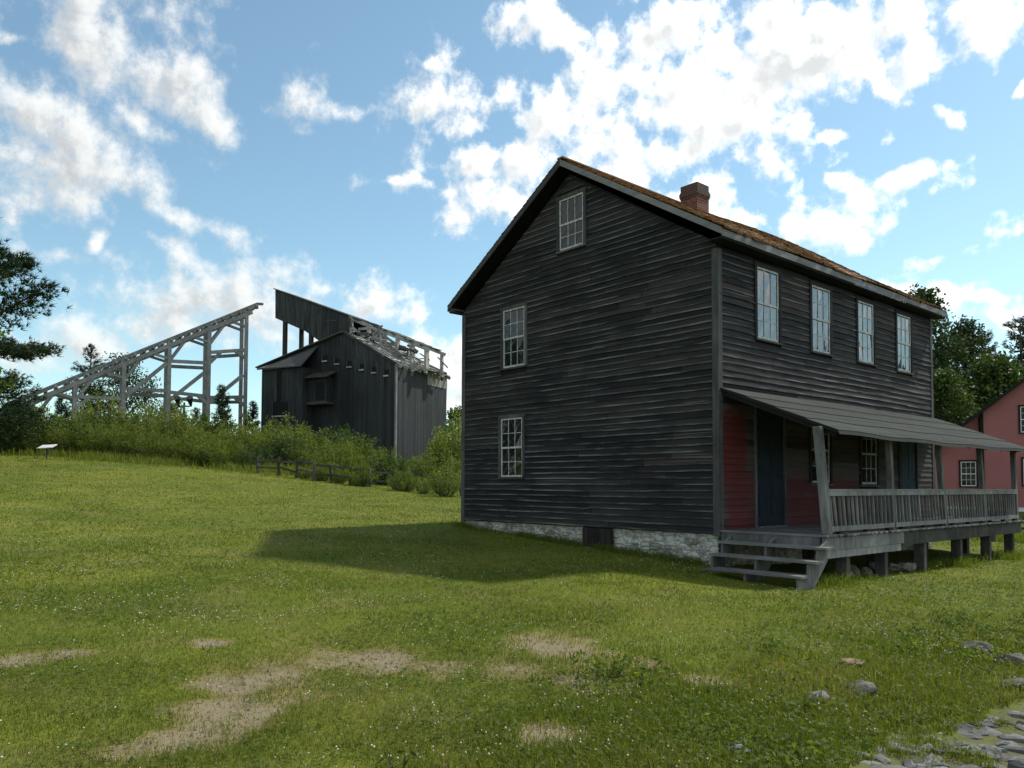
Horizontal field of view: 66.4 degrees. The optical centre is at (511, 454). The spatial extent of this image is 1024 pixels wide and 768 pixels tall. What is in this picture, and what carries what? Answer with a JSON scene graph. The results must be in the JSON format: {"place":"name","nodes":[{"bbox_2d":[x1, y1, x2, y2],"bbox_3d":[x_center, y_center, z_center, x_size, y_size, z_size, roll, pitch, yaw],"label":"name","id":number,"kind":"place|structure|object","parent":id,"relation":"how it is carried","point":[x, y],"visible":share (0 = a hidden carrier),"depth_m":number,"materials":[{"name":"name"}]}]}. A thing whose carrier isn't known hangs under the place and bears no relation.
{"place":"outdoors","nodes":[
{"label":"outdoors","id":0,"kind":"place"},
{"bbox_2d":[0,453,1023,767],"bbox_3d":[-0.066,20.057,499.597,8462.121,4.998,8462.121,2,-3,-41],"label":"ground","id":1,"kind":"structure","parent":0,"point":[858,561],"depth_m":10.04,"materials":[{"name":"green plant"}]},
{"bbox_2d":[0,327,24,397],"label":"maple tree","id":2,"kind":"object","parent":1,"relation":"on","point":[1,368],"visible":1,"depth_m":30.35,"materials":[{"name":"green plant"}]},
{"bbox_2d":[0,407,50,453],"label":"shrub","id":3,"kind":"object","parent":1,"relation":"on","point":[24,430],"visible":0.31,"depth_m":47.49,"materials":[{"name":"green plant"}]},
{"bbox_2d":[0,368,58,452],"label":"bush","id":4,"kind":"object","parent":1,"relation":"on","point":[11,409],"visible":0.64,"depth_m":47.15,"materials":[{"name":"green plant"}]},
{"bbox_2d":[9,432,50,452],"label":"shrub","id":5,"kind":"object","parent":1,"relation":"on","point":[30,443],"visible":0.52,"depth_m":46.95,"materials":[{"name":"green plant"}]},
{"bbox_2d":[0,217,73,363],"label":"pine tree","id":6,"kind":"object","parent":1,"relation":"on","point":[12,348],"visible":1,"depth_m":32.14,"materials":[{"name":"green plant"}]},
{"bbox_2d":[11,404,71,443],"bbox_3d":[-29.900,-1.162,49.586,3.913,4.078,4.188,1,-3,-28],"label":"shrub","id":7,"kind":"object","parent":1,"relation":"on","point":[53,418],"visible":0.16,"depth_m":49.29,"materials":[{"name":"green plant"}]},
{"bbox_2d":[39,425,77,451],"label":"shrub","id":8,"kind":"object","parent":1,"relation":"on","point":[58,439],"visible":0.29,"depth_m":48.07,"materials":[{"name":"green plant"}]},
{"bbox_2d":[50,397,70,427],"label":"pine tree","id":9,"kind":"object","parent":1,"relation":"on","point":[61,408],"visible":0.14,"depth_m":82.12,"materials":[{"name":"green plant"}]},
{"bbox_2d":[43,414,97,451],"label":"shrub","id":10,"kind":"object","parent":1,"relation":"on","point":[67,434],"visible":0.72,"depth_m":47.82,"materials":[{"name":"green plant"}]},
{"bbox_2d":[51,343,117,426],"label":"pine tree","id":11,"kind":"object","parent":1,"relation":"on","point":[90,354],"visible":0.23,"depth_m":86.06,"materials":[{"name":"green plant"}]},
{"bbox_2d":[61,410,109,436],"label":"shrub","id":12,"kind":"object","parent":1,"relation":"on","point":[84,424],"visible":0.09,"depth_m":51.23,"materials":[{"name":"green plant"}]},
{"bbox_2d":[74,429,118,452],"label":"shrub","id":13,"kind":"object","parent":1,"relation":"on","point":[91,445],"visible":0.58,"depth_m":47.78,"materials":[{"name":"green plant"}]},
{"bbox_2d":[70,386,130,429],"bbox_3d":[-29.505,-1.943,56.143,4.944,6.144,5.088,0,-2,1],"label":"shrub","id":14,"kind":"object","parent":1,"relation":"on","point":[90,411],"visible":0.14,"depth_m":56.01,"materials":[{"name":"green plant"}]},
{"bbox_2d":[81,422,138,453],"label":"shrub","id":15,"kind":"object","parent":1,"relation":"on","point":[104,432],"visible":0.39,"depth_m":48.24,"materials":[{"name":"green plant"}]},
{"bbox_2d":[65,351,173,420],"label":"tree","id":16,"kind":"object","parent":1,"relation":"on","point":[132,377],"visible":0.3,"depth_m":82.81,"materials":[{"name":"green plant"}]},
{"bbox_2d":[91,407,151,430],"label":"shrub","id":17,"kind":"object","parent":1,"relation":"on","point":[120,420],"visible":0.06,"depth_m":54.06,"materials":[{"name":"green plant"}]},
{"bbox_2d":[103,421,151,455],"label":"shrub","id":18,"kind":"object","parent":1,"relation":"on","point":[120,447],"visible":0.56,"depth_m":47.73,"materials":[{"name":"green plant"}]},
{"bbox_2d":[3,302,262,431],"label":"timber trestle","id":19,"kind":"object","parent":1,"relation":"on","point":[205,399],"visible":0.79,"depth_m":72.06,"materials":[{"name":"grey wood"}]},
{"bbox_2d":[113,397,170,430],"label":"shrub","id":20,"kind":"object","parent":1,"relation":"on","point":[136,411],"visible":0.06,"depth_m":54.80,"materials":[{"name":"green plant"}]},
{"bbox_2d":[126,405,168,452],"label":"shrub","id":21,"kind":"object","parent":1,"relation":"on","point":[147,423],"visible":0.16,"depth_m":52.17,"materials":[{"name":"green plant"}]},
{"bbox_2d":[120,425,181,458],"bbox_3d":[-22.053,-0.168,47.614,3.420,3.102,3.784,2,-3,-42],"label":"shrub","id":22,"kind":"object","parent":1,"relation":"on","point":[139,448],"visible":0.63,"depth_m":47.03,"materials":[{"name":"green plant"}]},
{"bbox_2d":[118,398,198,434],"bbox_3d":[-24.837,-1.268,54.866,5.199,5.585,5.239,2,-3,-40],"label":"shrub","id":23,"kind":"object","parent":1,"relation":"on","point":[161,409],"visible":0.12,"depth_m":54.58,"materials":[{"name":"green plant"}]},
{"bbox_2d":[144,397,205,449],"bbox_3d":[-22.271,-1.262,51.503,4.144,5.149,4.264,-1,-3,28],"label":"shrub","id":24,"kind":"object","parent":1,"relation":"on","point":[175,423],"visible":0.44,"depth_m":51.28,"materials":[{"name":"green plant"}]},
{"bbox_2d":[152,428,204,463],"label":"shrub","id":25,"kind":"object","parent":1,"relation":"on","point":[183,449],"visible":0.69,"depth_m":46.96,"materials":[{"name":"green plant"}]},
{"bbox_2d":[174,396,192,424],"bbox_3d":[-22.260,-1.705,52.951,1.288,4.578,0.638,0,-2,0],"label":"floodlight pole","id":26,"kind":"object","parent":1,"relation":"on","point":[189,399],"visible":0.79,"depth_m":53.02,"materials":[{"name":"black metal"}]},
{"bbox_2d":[171,421,203,445],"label":"shrub","id":27,"kind":"object","parent":1,"relation":"on","point":[188,435],"visible":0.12,"depth_m":50.86,"materials":[{"name":"green plant"}]},
{"bbox_2d":[190,445,218,464],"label":"shrub","id":28,"kind":"object","parent":1,"relation":"on","point":[199,459],"visible":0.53,"depth_m":45.93,"materials":[{"name":"green plant"}]},
{"bbox_2d":[189,430,221,457],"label":"shrub","id":29,"kind":"object","parent":1,"relation":"on","point":[202,443],"visible":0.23,"depth_m":47.21,"materials":[{"name":"green plant"}]},
{"bbox_2d":[178,425,233,456],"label":"shrub","id":30,"kind":"object","parent":1,"relation":"on","point":[209,436],"visible":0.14,"depth_m":50.24,"materials":[{"name":"green plant"}]},
{"bbox_2d":[191,434,234,466],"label":"shrub","id":31,"kind":"object","parent":1,"relation":"on","point":[220,452],"visible":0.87,"depth_m":45.74,"materials":[{"name":"green plant"}]},
{"bbox_2d":[189,410,241,438],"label":"shrub","id":32,"kind":"object","parent":1,"relation":"on","point":[203,416],"visible":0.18,"depth_m":56.48,"materials":[{"name":"green plant"}]},
{"bbox_2d":[209,383,234,430],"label":"pine tree","id":33,"kind":"object","parent":1,"relation":"on","point":[222,406],"visible":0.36,"depth_m":67.95,"materials":[{"name":"green plant"}]},
{"bbox_2d":[202,418,248,442],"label":"shrub","id":34,"kind":"object","parent":1,"relation":"on","point":[207,423],"visible":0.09,"depth_m":55.82,"materials":[{"name":"green plant"}]},
{"bbox_2d":[216,437,248,464],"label":"shrub","id":35,"kind":"object","parent":1,"relation":"on","point":[236,452],"visible":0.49,"depth_m":47.21,"materials":[{"name":"green plant"}]},
{"bbox_2d":[216,411,261,457],"bbox_3d":[-18.111,-0.583,51.794,4.082,4.504,3.716,-1,-3,36],"label":"shrub","id":36,"kind":"object","parent":1,"relation":"on","point":[242,431],"visible":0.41,"depth_m":51.20,"materials":[{"name":"green plant"}]},
{"bbox_2d":[233,450,255,467],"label":"shrub","id":37,"kind":"object","parent":1,"relation":"on","point":[244,459],"visible":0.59,"depth_m":46.48,"materials":[{"name":"green plant"}]},
{"bbox_2d":[242,399,260,438],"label":"pine tree","id":38,"kind":"object","parent":1,"relation":"on","point":[253,412],"visible":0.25,"depth_m":74.04,"materials":[{"name":"green plant"}]},
{"bbox_2d":[235,423,276,458],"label":"shrub","id":39,"kind":"object","parent":1,"relation":"on","point":[252,444],"visible":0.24,"depth_m":51.04,"materials":[{"name":"green plant"}]},
{"bbox_2d":[240,445,276,465],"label":"shrub","id":40,"kind":"object","parent":1,"relation":"on","point":[259,454],"visible":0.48,"depth_m":47.44,"materials":[{"name":"green plant"}]},
{"bbox_2d":[240,415,289,439],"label":"shrub","id":41,"kind":"object","parent":1,"relation":"on","point":[265,427],"visible":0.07,"depth_m":58.53,"materials":[{"name":"green plant"}]},
{"bbox_2d":[260,411,302,451],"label":"shrub","id":42,"kind":"object","parent":1,"relation":"on","point":[295,431],"visible":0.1,"depth_m":56.29,"materials":[{"name":"green plant"}]},
{"bbox_2d":[257,425,308,468],"bbox_3d":[-14.840,-0.132,51.020,3.446,3.591,3.688,-1,-3,21],"label":"shrub","id":43,"kind":"object","parent":1,"relation":"on","point":[280,449],"visible":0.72,"depth_m":50.38,"materials":[{"name":"green plant"}]},
{"bbox_2d":[283,446,310,467],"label":"shrub","id":44,"kind":"object","parent":1,"relation":"on","point":[295,457],"visible":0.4,"depth_m":50.41,"materials":[{"name":"green plant"}]},
{"bbox_2d":[266,422,335,464],"bbox_3d":[-14.730,-0.232,53.951,5.211,4.175,4.780,1,-3,-29],"label":"shrub","id":45,"kind":"object","parent":1,"relation":"on","point":[308,438],"visible":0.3,"depth_m":53.46,"materials":[{"name":"green plant"}]},
{"bbox_2d":[294,464,311,478],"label":"shrub","id":46,"kind":"object","parent":1,"relation":"on","point":[305,474],"visible":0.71,"depth_m":44.30,"materials":[{"name":"green plant"}]},
{"bbox_2d":[299,442,320,467],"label":"shrub","id":47,"kind":"object","parent":1,"relation":"on","point":[307,458],"visible":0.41,"depth_m":50.14,"materials":[{"name":"green plant"}]},
{"bbox_2d":[307,456,333,480],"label":"shrub","id":48,"kind":"object","parent":1,"relation":"on","point":[320,470],"visible":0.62,"depth_m":43.78,"materials":[{"name":"green plant"}]},
{"bbox_2d":[312,423,363,451],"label":"shrub","id":49,"kind":"object","parent":1,"relation":"on","point":[329,436],"visible":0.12,"depth_m":56.54,"materials":[{"name":"green plant"}]},
{"bbox_2d":[329,468,347,483],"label":"shrub","id":50,"kind":"object","parent":1,"relation":"on","point":[335,478],"visible":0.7,"depth_m":43.14,"materials":[{"name":"green plant"}]},
{"bbox_2d":[308,441,369,474],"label":"shrub","id":51,"kind":"object","parent":1,"relation":"on","point":[347,459],"visible":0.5,"depth_m":46.77,"materials":[{"name":"green plant"}]},
{"bbox_2d":[311,436,368,468],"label":"shrub","id":52,"kind":"object","parent":1,"relation":"on","point":[341,445],"visible":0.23,"depth_m":50.67,"materials":[{"name":"green plant"}]},
{"bbox_2d":[312,425,368,453],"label":"shrub","id":53,"kind":"object","parent":1,"relation":"on","point":[362,437],"visible":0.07,"depth_m":59.27,"materials":[{"name":"green plant"}]},
{"bbox_2d":[319,433,371,454],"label":"shrub","id":54,"kind":"object","parent":1,"relation":"on","point":[352,438],"visible":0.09,"depth_m":53.70,"materials":[{"name":"green plant"}]},
{"bbox_2d":[255,288,450,462],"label":"coal breaker","id":55,"kind":"object","parent":1,"relation":"on","point":[360,376],"visible":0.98,"depth_m":69.23,"materials":[{"name":"black wood"}]},
{"bbox_2d":[256,456,460,495],"bbox_3d":[-8.214,1.265,42.351,13.839,2.465,1.791,-1,-3,28],"label":"rail fence","id":56,"kind":"object","parent":1,"relation":"on","point":[297,462],"visible":0.62,"depth_m":43.01,"materials":[{"name":"wood"}]},
{"bbox_2d":[341,460,379,486],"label":"shrub","id":57,"kind":"object","parent":1,"relation":"on","point":[363,481],"visible":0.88,"depth_m":42.18,"materials":[{"name":"green plant"}]},
{"bbox_2d":[0,636,722,760],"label":"pebbles","id":58,"kind":"object","parent":1,"relation":"on","point":[248,709],"visible":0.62,"depth_m":6.53,"materials":[{"name":"beige gravel"}]},
{"bbox_2d":[347,434,386,462],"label":"shrub","id":59,"kind":"object","parent":1,"relation":"on","point":[368,447],"visible":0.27,"depth_m":53.66,"materials":[{"name":"green plant"}]},
{"bbox_2d":[365,446,406,467],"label":"shrub","id":60,"kind":"object","parent":1,"relation":"on","point":[393,449],"visible":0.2,"depth_m":52.72,"materials":[{"name":"green plant"}]},
{"bbox_2d":[365,451,410,485],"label":"shrub","id":61,"kind":"object","parent":1,"relation":"on","point":[389,465],"visible":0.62,"depth_m":44.88,"materials":[{"name":"green plant"}]},
{"bbox_2d":[384,469,420,491],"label":"shrub","id":62,"kind":"object","parent":1,"relation":"on","point":[408,485],"visible":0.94,"depth_m":39.84,"materials":[{"name":"green plant"}]},
{"bbox_2d":[414,472,434,493],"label":"shrub","id":63,"kind":"object","parent":1,"relation":"on","point":[425,489],"visible":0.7,"depth_m":38.36,"materials":[{"name":"green plant"}]},
{"bbox_2d":[407,451,443,477],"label":"shrub","id":64,"kind":"object","parent":1,"relation":"on","point":[436,463],"visible":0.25,"depth_m":53.36,"materials":[{"name":"green plant"}]},
{"bbox_2d":[412,447,441,480],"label":"shrub","id":65,"kind":"object","parent":1,"relation":"on","point":[426,469],"visible":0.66,"depth_m":48.93,"materials":[{"name":"green plant"}]},
{"bbox_2d":[425,455,460,496],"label":"shrub","id":66,"kind":"object","parent":1,"relation":"on","point":[441,480],"visible":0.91,"depth_m":36.15,"materials":[{"name":"green plant"}]},
{"bbox_2d":[425,409,460,461],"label":"shrub","id":67,"kind":"object","parent":1,"relation":"on","point":[435,427],"visible":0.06,"depth_m":60.25,"materials":[{"name":"green plant"}]},
{"bbox_2d":[427,425,460,464],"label":"shrub","id":68,"kind":"object","parent":1,"relation":"on","point":[454,447],"visible":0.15,"depth_m":55.51,"materials":[{"name":"green plant"}]},
{"bbox_2d":[430,449,460,482],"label":"shrub","id":69,"kind":"object","parent":1,"relation":"on","point":[450,457],"visible":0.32,"depth_m":48.58,"materials":[{"name":"green plant"}]},
{"bbox_2d":[430,405,461,466],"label":"shrub","id":70,"kind":"object","parent":1,"relation":"on","point":[447,443],"visible":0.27,"depth_m":54.43,"materials":[{"name":"green plant"}]},
{"bbox_2d":[446,405,461,435],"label":"tree","id":71,"kind":"object","parent":1,"relation":"on","point":[450,417],"visible":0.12,"depth_m":87.56,"materials":[{"name":"green plant"}]},
{"bbox_2d":[0,446,1023,767],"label":"weeds","id":72,"kind":"object","parent":1,"relation":"on","point":[230,466],"visible":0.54,"depth_m":15.70,"materials":[{"name":"green plant"}]},
{"bbox_2d":[0,475,1023,767],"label":"clover","id":73,"kind":"object","parent":1,"relation":"on","point":[486,677],"depth_m":7.45,"materials":[{"name":"green plant"}]},
{"bbox_2d":[375,515,1023,767],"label":"weed clumps","id":74,"kind":"object","parent":1,"relation":"on","point":[599,668],"visible":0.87,"depth_m":6.82,"materials":[{"name":"green plant"}]},
{"bbox_2d":[447,156,1023,589],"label":"wooden house","id":75,"kind":"structure","parent":1,"relation":"on","point":[685,376],"depth_m":17.14,"materials":[{"name":"black wood"}]},
{"bbox_2d":[497,413,525,478],"bbox_3d":[-0.019,-0.190,19.519,0.077,1.612,1.016,2,-3,-41],"label":"window","id":76,"kind":"structure","parent":75,"relation":"in","point":[511,434],"depth_m":19.54,"materials":[{"name":"clear glass"}]},
{"bbox_2d":[499,301,527,370],"bbox_3d":[0.036,-2.945,19.578,0.077,1.612,1.016,2,-3,-41],"label":"window","id":77,"kind":"structure","parent":75,"relation":"in","point":[513,324],"depth_m":19.60,"materials":[{"name":"clear glass"}]},
{"bbox_2d":[555,186,586,254],"bbox_3d":[1.368,-5.411,18.142,0.077,1.352,0.980,2,-3,-41],"label":"window","id":78,"kind":"structure","parent":75,"relation":"in","point":[571,220],"depth_m":18.15,"materials":[{"name":"clear glass"}]},
{"bbox_2d":[753,261,782,345],"bbox_3d":[5.310,-3.115,16.198,1.016,1.612,0.077,2,-3,-41],"label":"window","id":79,"kind":"structure","parent":75,"relation":"in","point":[767,287],"depth_m":16.22,"materials":[{"name":"grey"}]},
{"bbox_2d":[753,407,787,527],"bbox_3d":[5.334,0.267,16.076,1.170,2.580,0.097,2,-3,-41],"label":"door","id":80,"kind":"structure","parent":75,"relation":"in","point":[770,480],"depth_m":16.11,"materials":[{"name":"blue paint"}]},
{"bbox_2d":[808,427,833,484],"bbox_3d":[6.896,-0.116,17.453,1.010,1.612,0.077,2,-3,-41],"label":"window","id":81,"kind":"structure","parent":75,"relation":"in","point":[827,438],"depth_m":17.33,"materials":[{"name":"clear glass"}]},
{"bbox_2d":[808,280,834,356],"bbox_3d":[6.984,-3.051,17.639,1.016,1.612,0.077,2,-3,-41],"label":"window","id":82,"kind":"structure","parent":75,"relation":"in","point":[821,317],"depth_m":17.66,"materials":[{"name":"grey"}]},
{"bbox_2d":[855,296,877,366],"bbox_3d":[8.635,-2.987,19.062,1.016,1.612,0.077,2,-3,-41],"label":"window","id":83,"kind":"structure","parent":75,"relation":"in","point":[865,331],"depth_m":19.09,"materials":[{"name":"grey"}]},
{"bbox_2d":[859,437,880,486],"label":"window","id":84,"kind":"structure","parent":75,"relation":"in","point":[868,447],"depth_m":19.02,"materials":[{"name":"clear glass"}]},
{"bbox_2d":[894,309,913,374],"bbox_3d":[10.270,-2.925,20.471,1.016,1.612,0.077,2,-3,-41],"label":"window","id":85,"kind":"structure","parent":75,"relation":"in","point":[903,339],"depth_m":20.50,"materials":[{"name":"grey"}]},
{"bbox_2d":[898,441,918,519],"bbox_3d":[10.370,0.510,20.412,1.130,2.480,0.097,2,-3,-41],"label":"door","id":86,"kind":"structure","parent":75,"relation":"in","point":[908,452],"depth_m":20.47,"materials":[{"name":"blue paint"}]},
{"bbox_2d":[723,741,753,753],"bbox_3d":[1.501,1.964,5.221,0.182,0.105,0.208,2,-3,-33],"label":"rock","id":87,"kind":"object","parent":1,"relation":"on","point":[740,745],"visible":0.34,"depth_m":5.16,"materials":[{"name":"grey stone"}]},
{"bbox_2d":[837,658,864,666],"bbox_3d":[3.394,2.085,7.845,0.333,0.082,0.190,6,-9,0],"label":"rock","id":88,"kind":"object","parent":1,"relation":"on","point":[852,659],"visible":0.59,"depth_m":7.79,"materials":[{"name":"stone"}]},
{"bbox_2d":[842,680,877,698],"bbox_3d":[3.118,2.123,7.011,0.279,0.168,0.220,-2,-3,41],"label":"rock","id":89,"kind":"object","parent":1,"relation":"on","point":[870,688],"visible":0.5,"depth_m":6.97,"materials":[{"name":"stone"}]},
{"bbox_2d":[888,563,903,571],"bbox_3d":[7.662,2.278,15.613,0.321,0.187,0.259,8,-3,23],"label":"rock","id":90,"kind":"object","parent":1,"relation":"on","point":[892,567],"visible":0.91,"depth_m":15.56,"materials":[{"name":"stone"}]},
{"bbox_2d":[897,562,916,572],"bbox_3d":[8.022,2.328,15.990,0.529,0.254,0.383,0,-8,-29],"label":"rock","id":91,"kind":"object","parent":1,"relation":"on","point":[908,567],"visible":0.59,"depth_m":15.85,"materials":[{"name":"stone"}]},
{"bbox_2d":[902,284,979,424],"bbox_3d":[32.816,-5.060,62.124,9.159,17.490,10.165,-1,-2,18],"label":"tree","id":92,"kind":"object","parent":1,"relation":"on","point":[926,294],"visible":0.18,"depth_m":60.73,"materials":[{"name":"green plant"}]},
{"bbox_2d":[933,365,984,424],"bbox_3d":[29.529,-1.474,54.150,8.802,9.762,8.391,2,-3,-41],"label":"maple tree","id":93,"kind":"object","parent":1,"relation":"on","point":[945,382],"visible":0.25,"depth_m":53.23,"materials":[{"name":"green plant"}]},
{"bbox_2d":[941,314,1009,422],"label":"tree","id":94,"kind":"object","parent":1,"relation":"on","point":[965,328],"visible":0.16,"depth_m":65.54,"materials":[{"name":"green plant"}]},
{"bbox_2d":[959,640,993,655],"bbox_3d":[5.172,2.211,8.722,0.378,0.250,0.221,0,-2,7],"label":"rock","id":95,"kind":"object","parent":1,"relation":"on","point":[986,646],"visible":0.36,"depth_m":8.68,"materials":[{"name":"stone"}]},
{"bbox_2d":[935,378,1023,511],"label":"red house","id":96,"kind":"structure","parent":1,"relation":"on","point":[1001,417],"depth_m":40.89,"materials":[{"name":"red painted wood plank"},{"name":"white paint"},{"name":"glass"}]},
{"bbox_2d":[958,460,977,486],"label":"window","id":97,"kind":"structure","parent":96,"relation":"in","point":[968,475],"depth_m":41.68,"materials":[{"name":"clear glass"}]},
{"bbox_2d":[1018,405,1023,433],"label":"window","id":98,"kind":"structure","parent":96,"relation":"in","point":[1020,410],"depth_m":40.39,"materials":[{"name":"clear glass"}]},
{"bbox_2d":[961,328,999,416],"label":"tree","id":99,"kind":"object","parent":1,"relation":"on","point":[988,334],"visible":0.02,"depth_m":71.72,"materials":[{"name":"green plant"}]},
{"bbox_2d":[943,346,1023,418],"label":"maple tree","id":100,"kind":"object","parent":1,"relation":"on","point":[995,377],"visible":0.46,"depth_m":59.48,"materials":[{"name":"green plant"}]},
{"bbox_2d":[972,314,1023,394],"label":"tree","id":101,"kind":"object","parent":1,"relation":"on","point":[1012,326],"visible":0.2,"depth_m":66.53,"materials":[{"name":"green plant"}]},
{"bbox_2d":[985,653,1023,666],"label":"rock","id":102,"kind":"object","parent":1,"relation":"on","point":[1013,656],"visible":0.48,"depth_m":8.30,"materials":[{"name":"stone"}]},
{"bbox_2d":[995,678,1023,686],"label":"rock","id":103,"kind":"object","parent":1,"relation":"on","point":[1017,681],"visible":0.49,"depth_m":7.61,"materials":[{"name":"stone"}]},
{"bbox_2d":[0,0,1023,428],"label":"sky","id":104,"kind":"structure","parent":0,"point":[173,165],"materials":[{"name":"blue"}]},
{"bbox_2d":[852,706,1023,767],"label":"road","id":105,"kind":"structure","parent":0,"point":[985,729],"depth_m":5.96,"materials":[{"name":"grey stone"}]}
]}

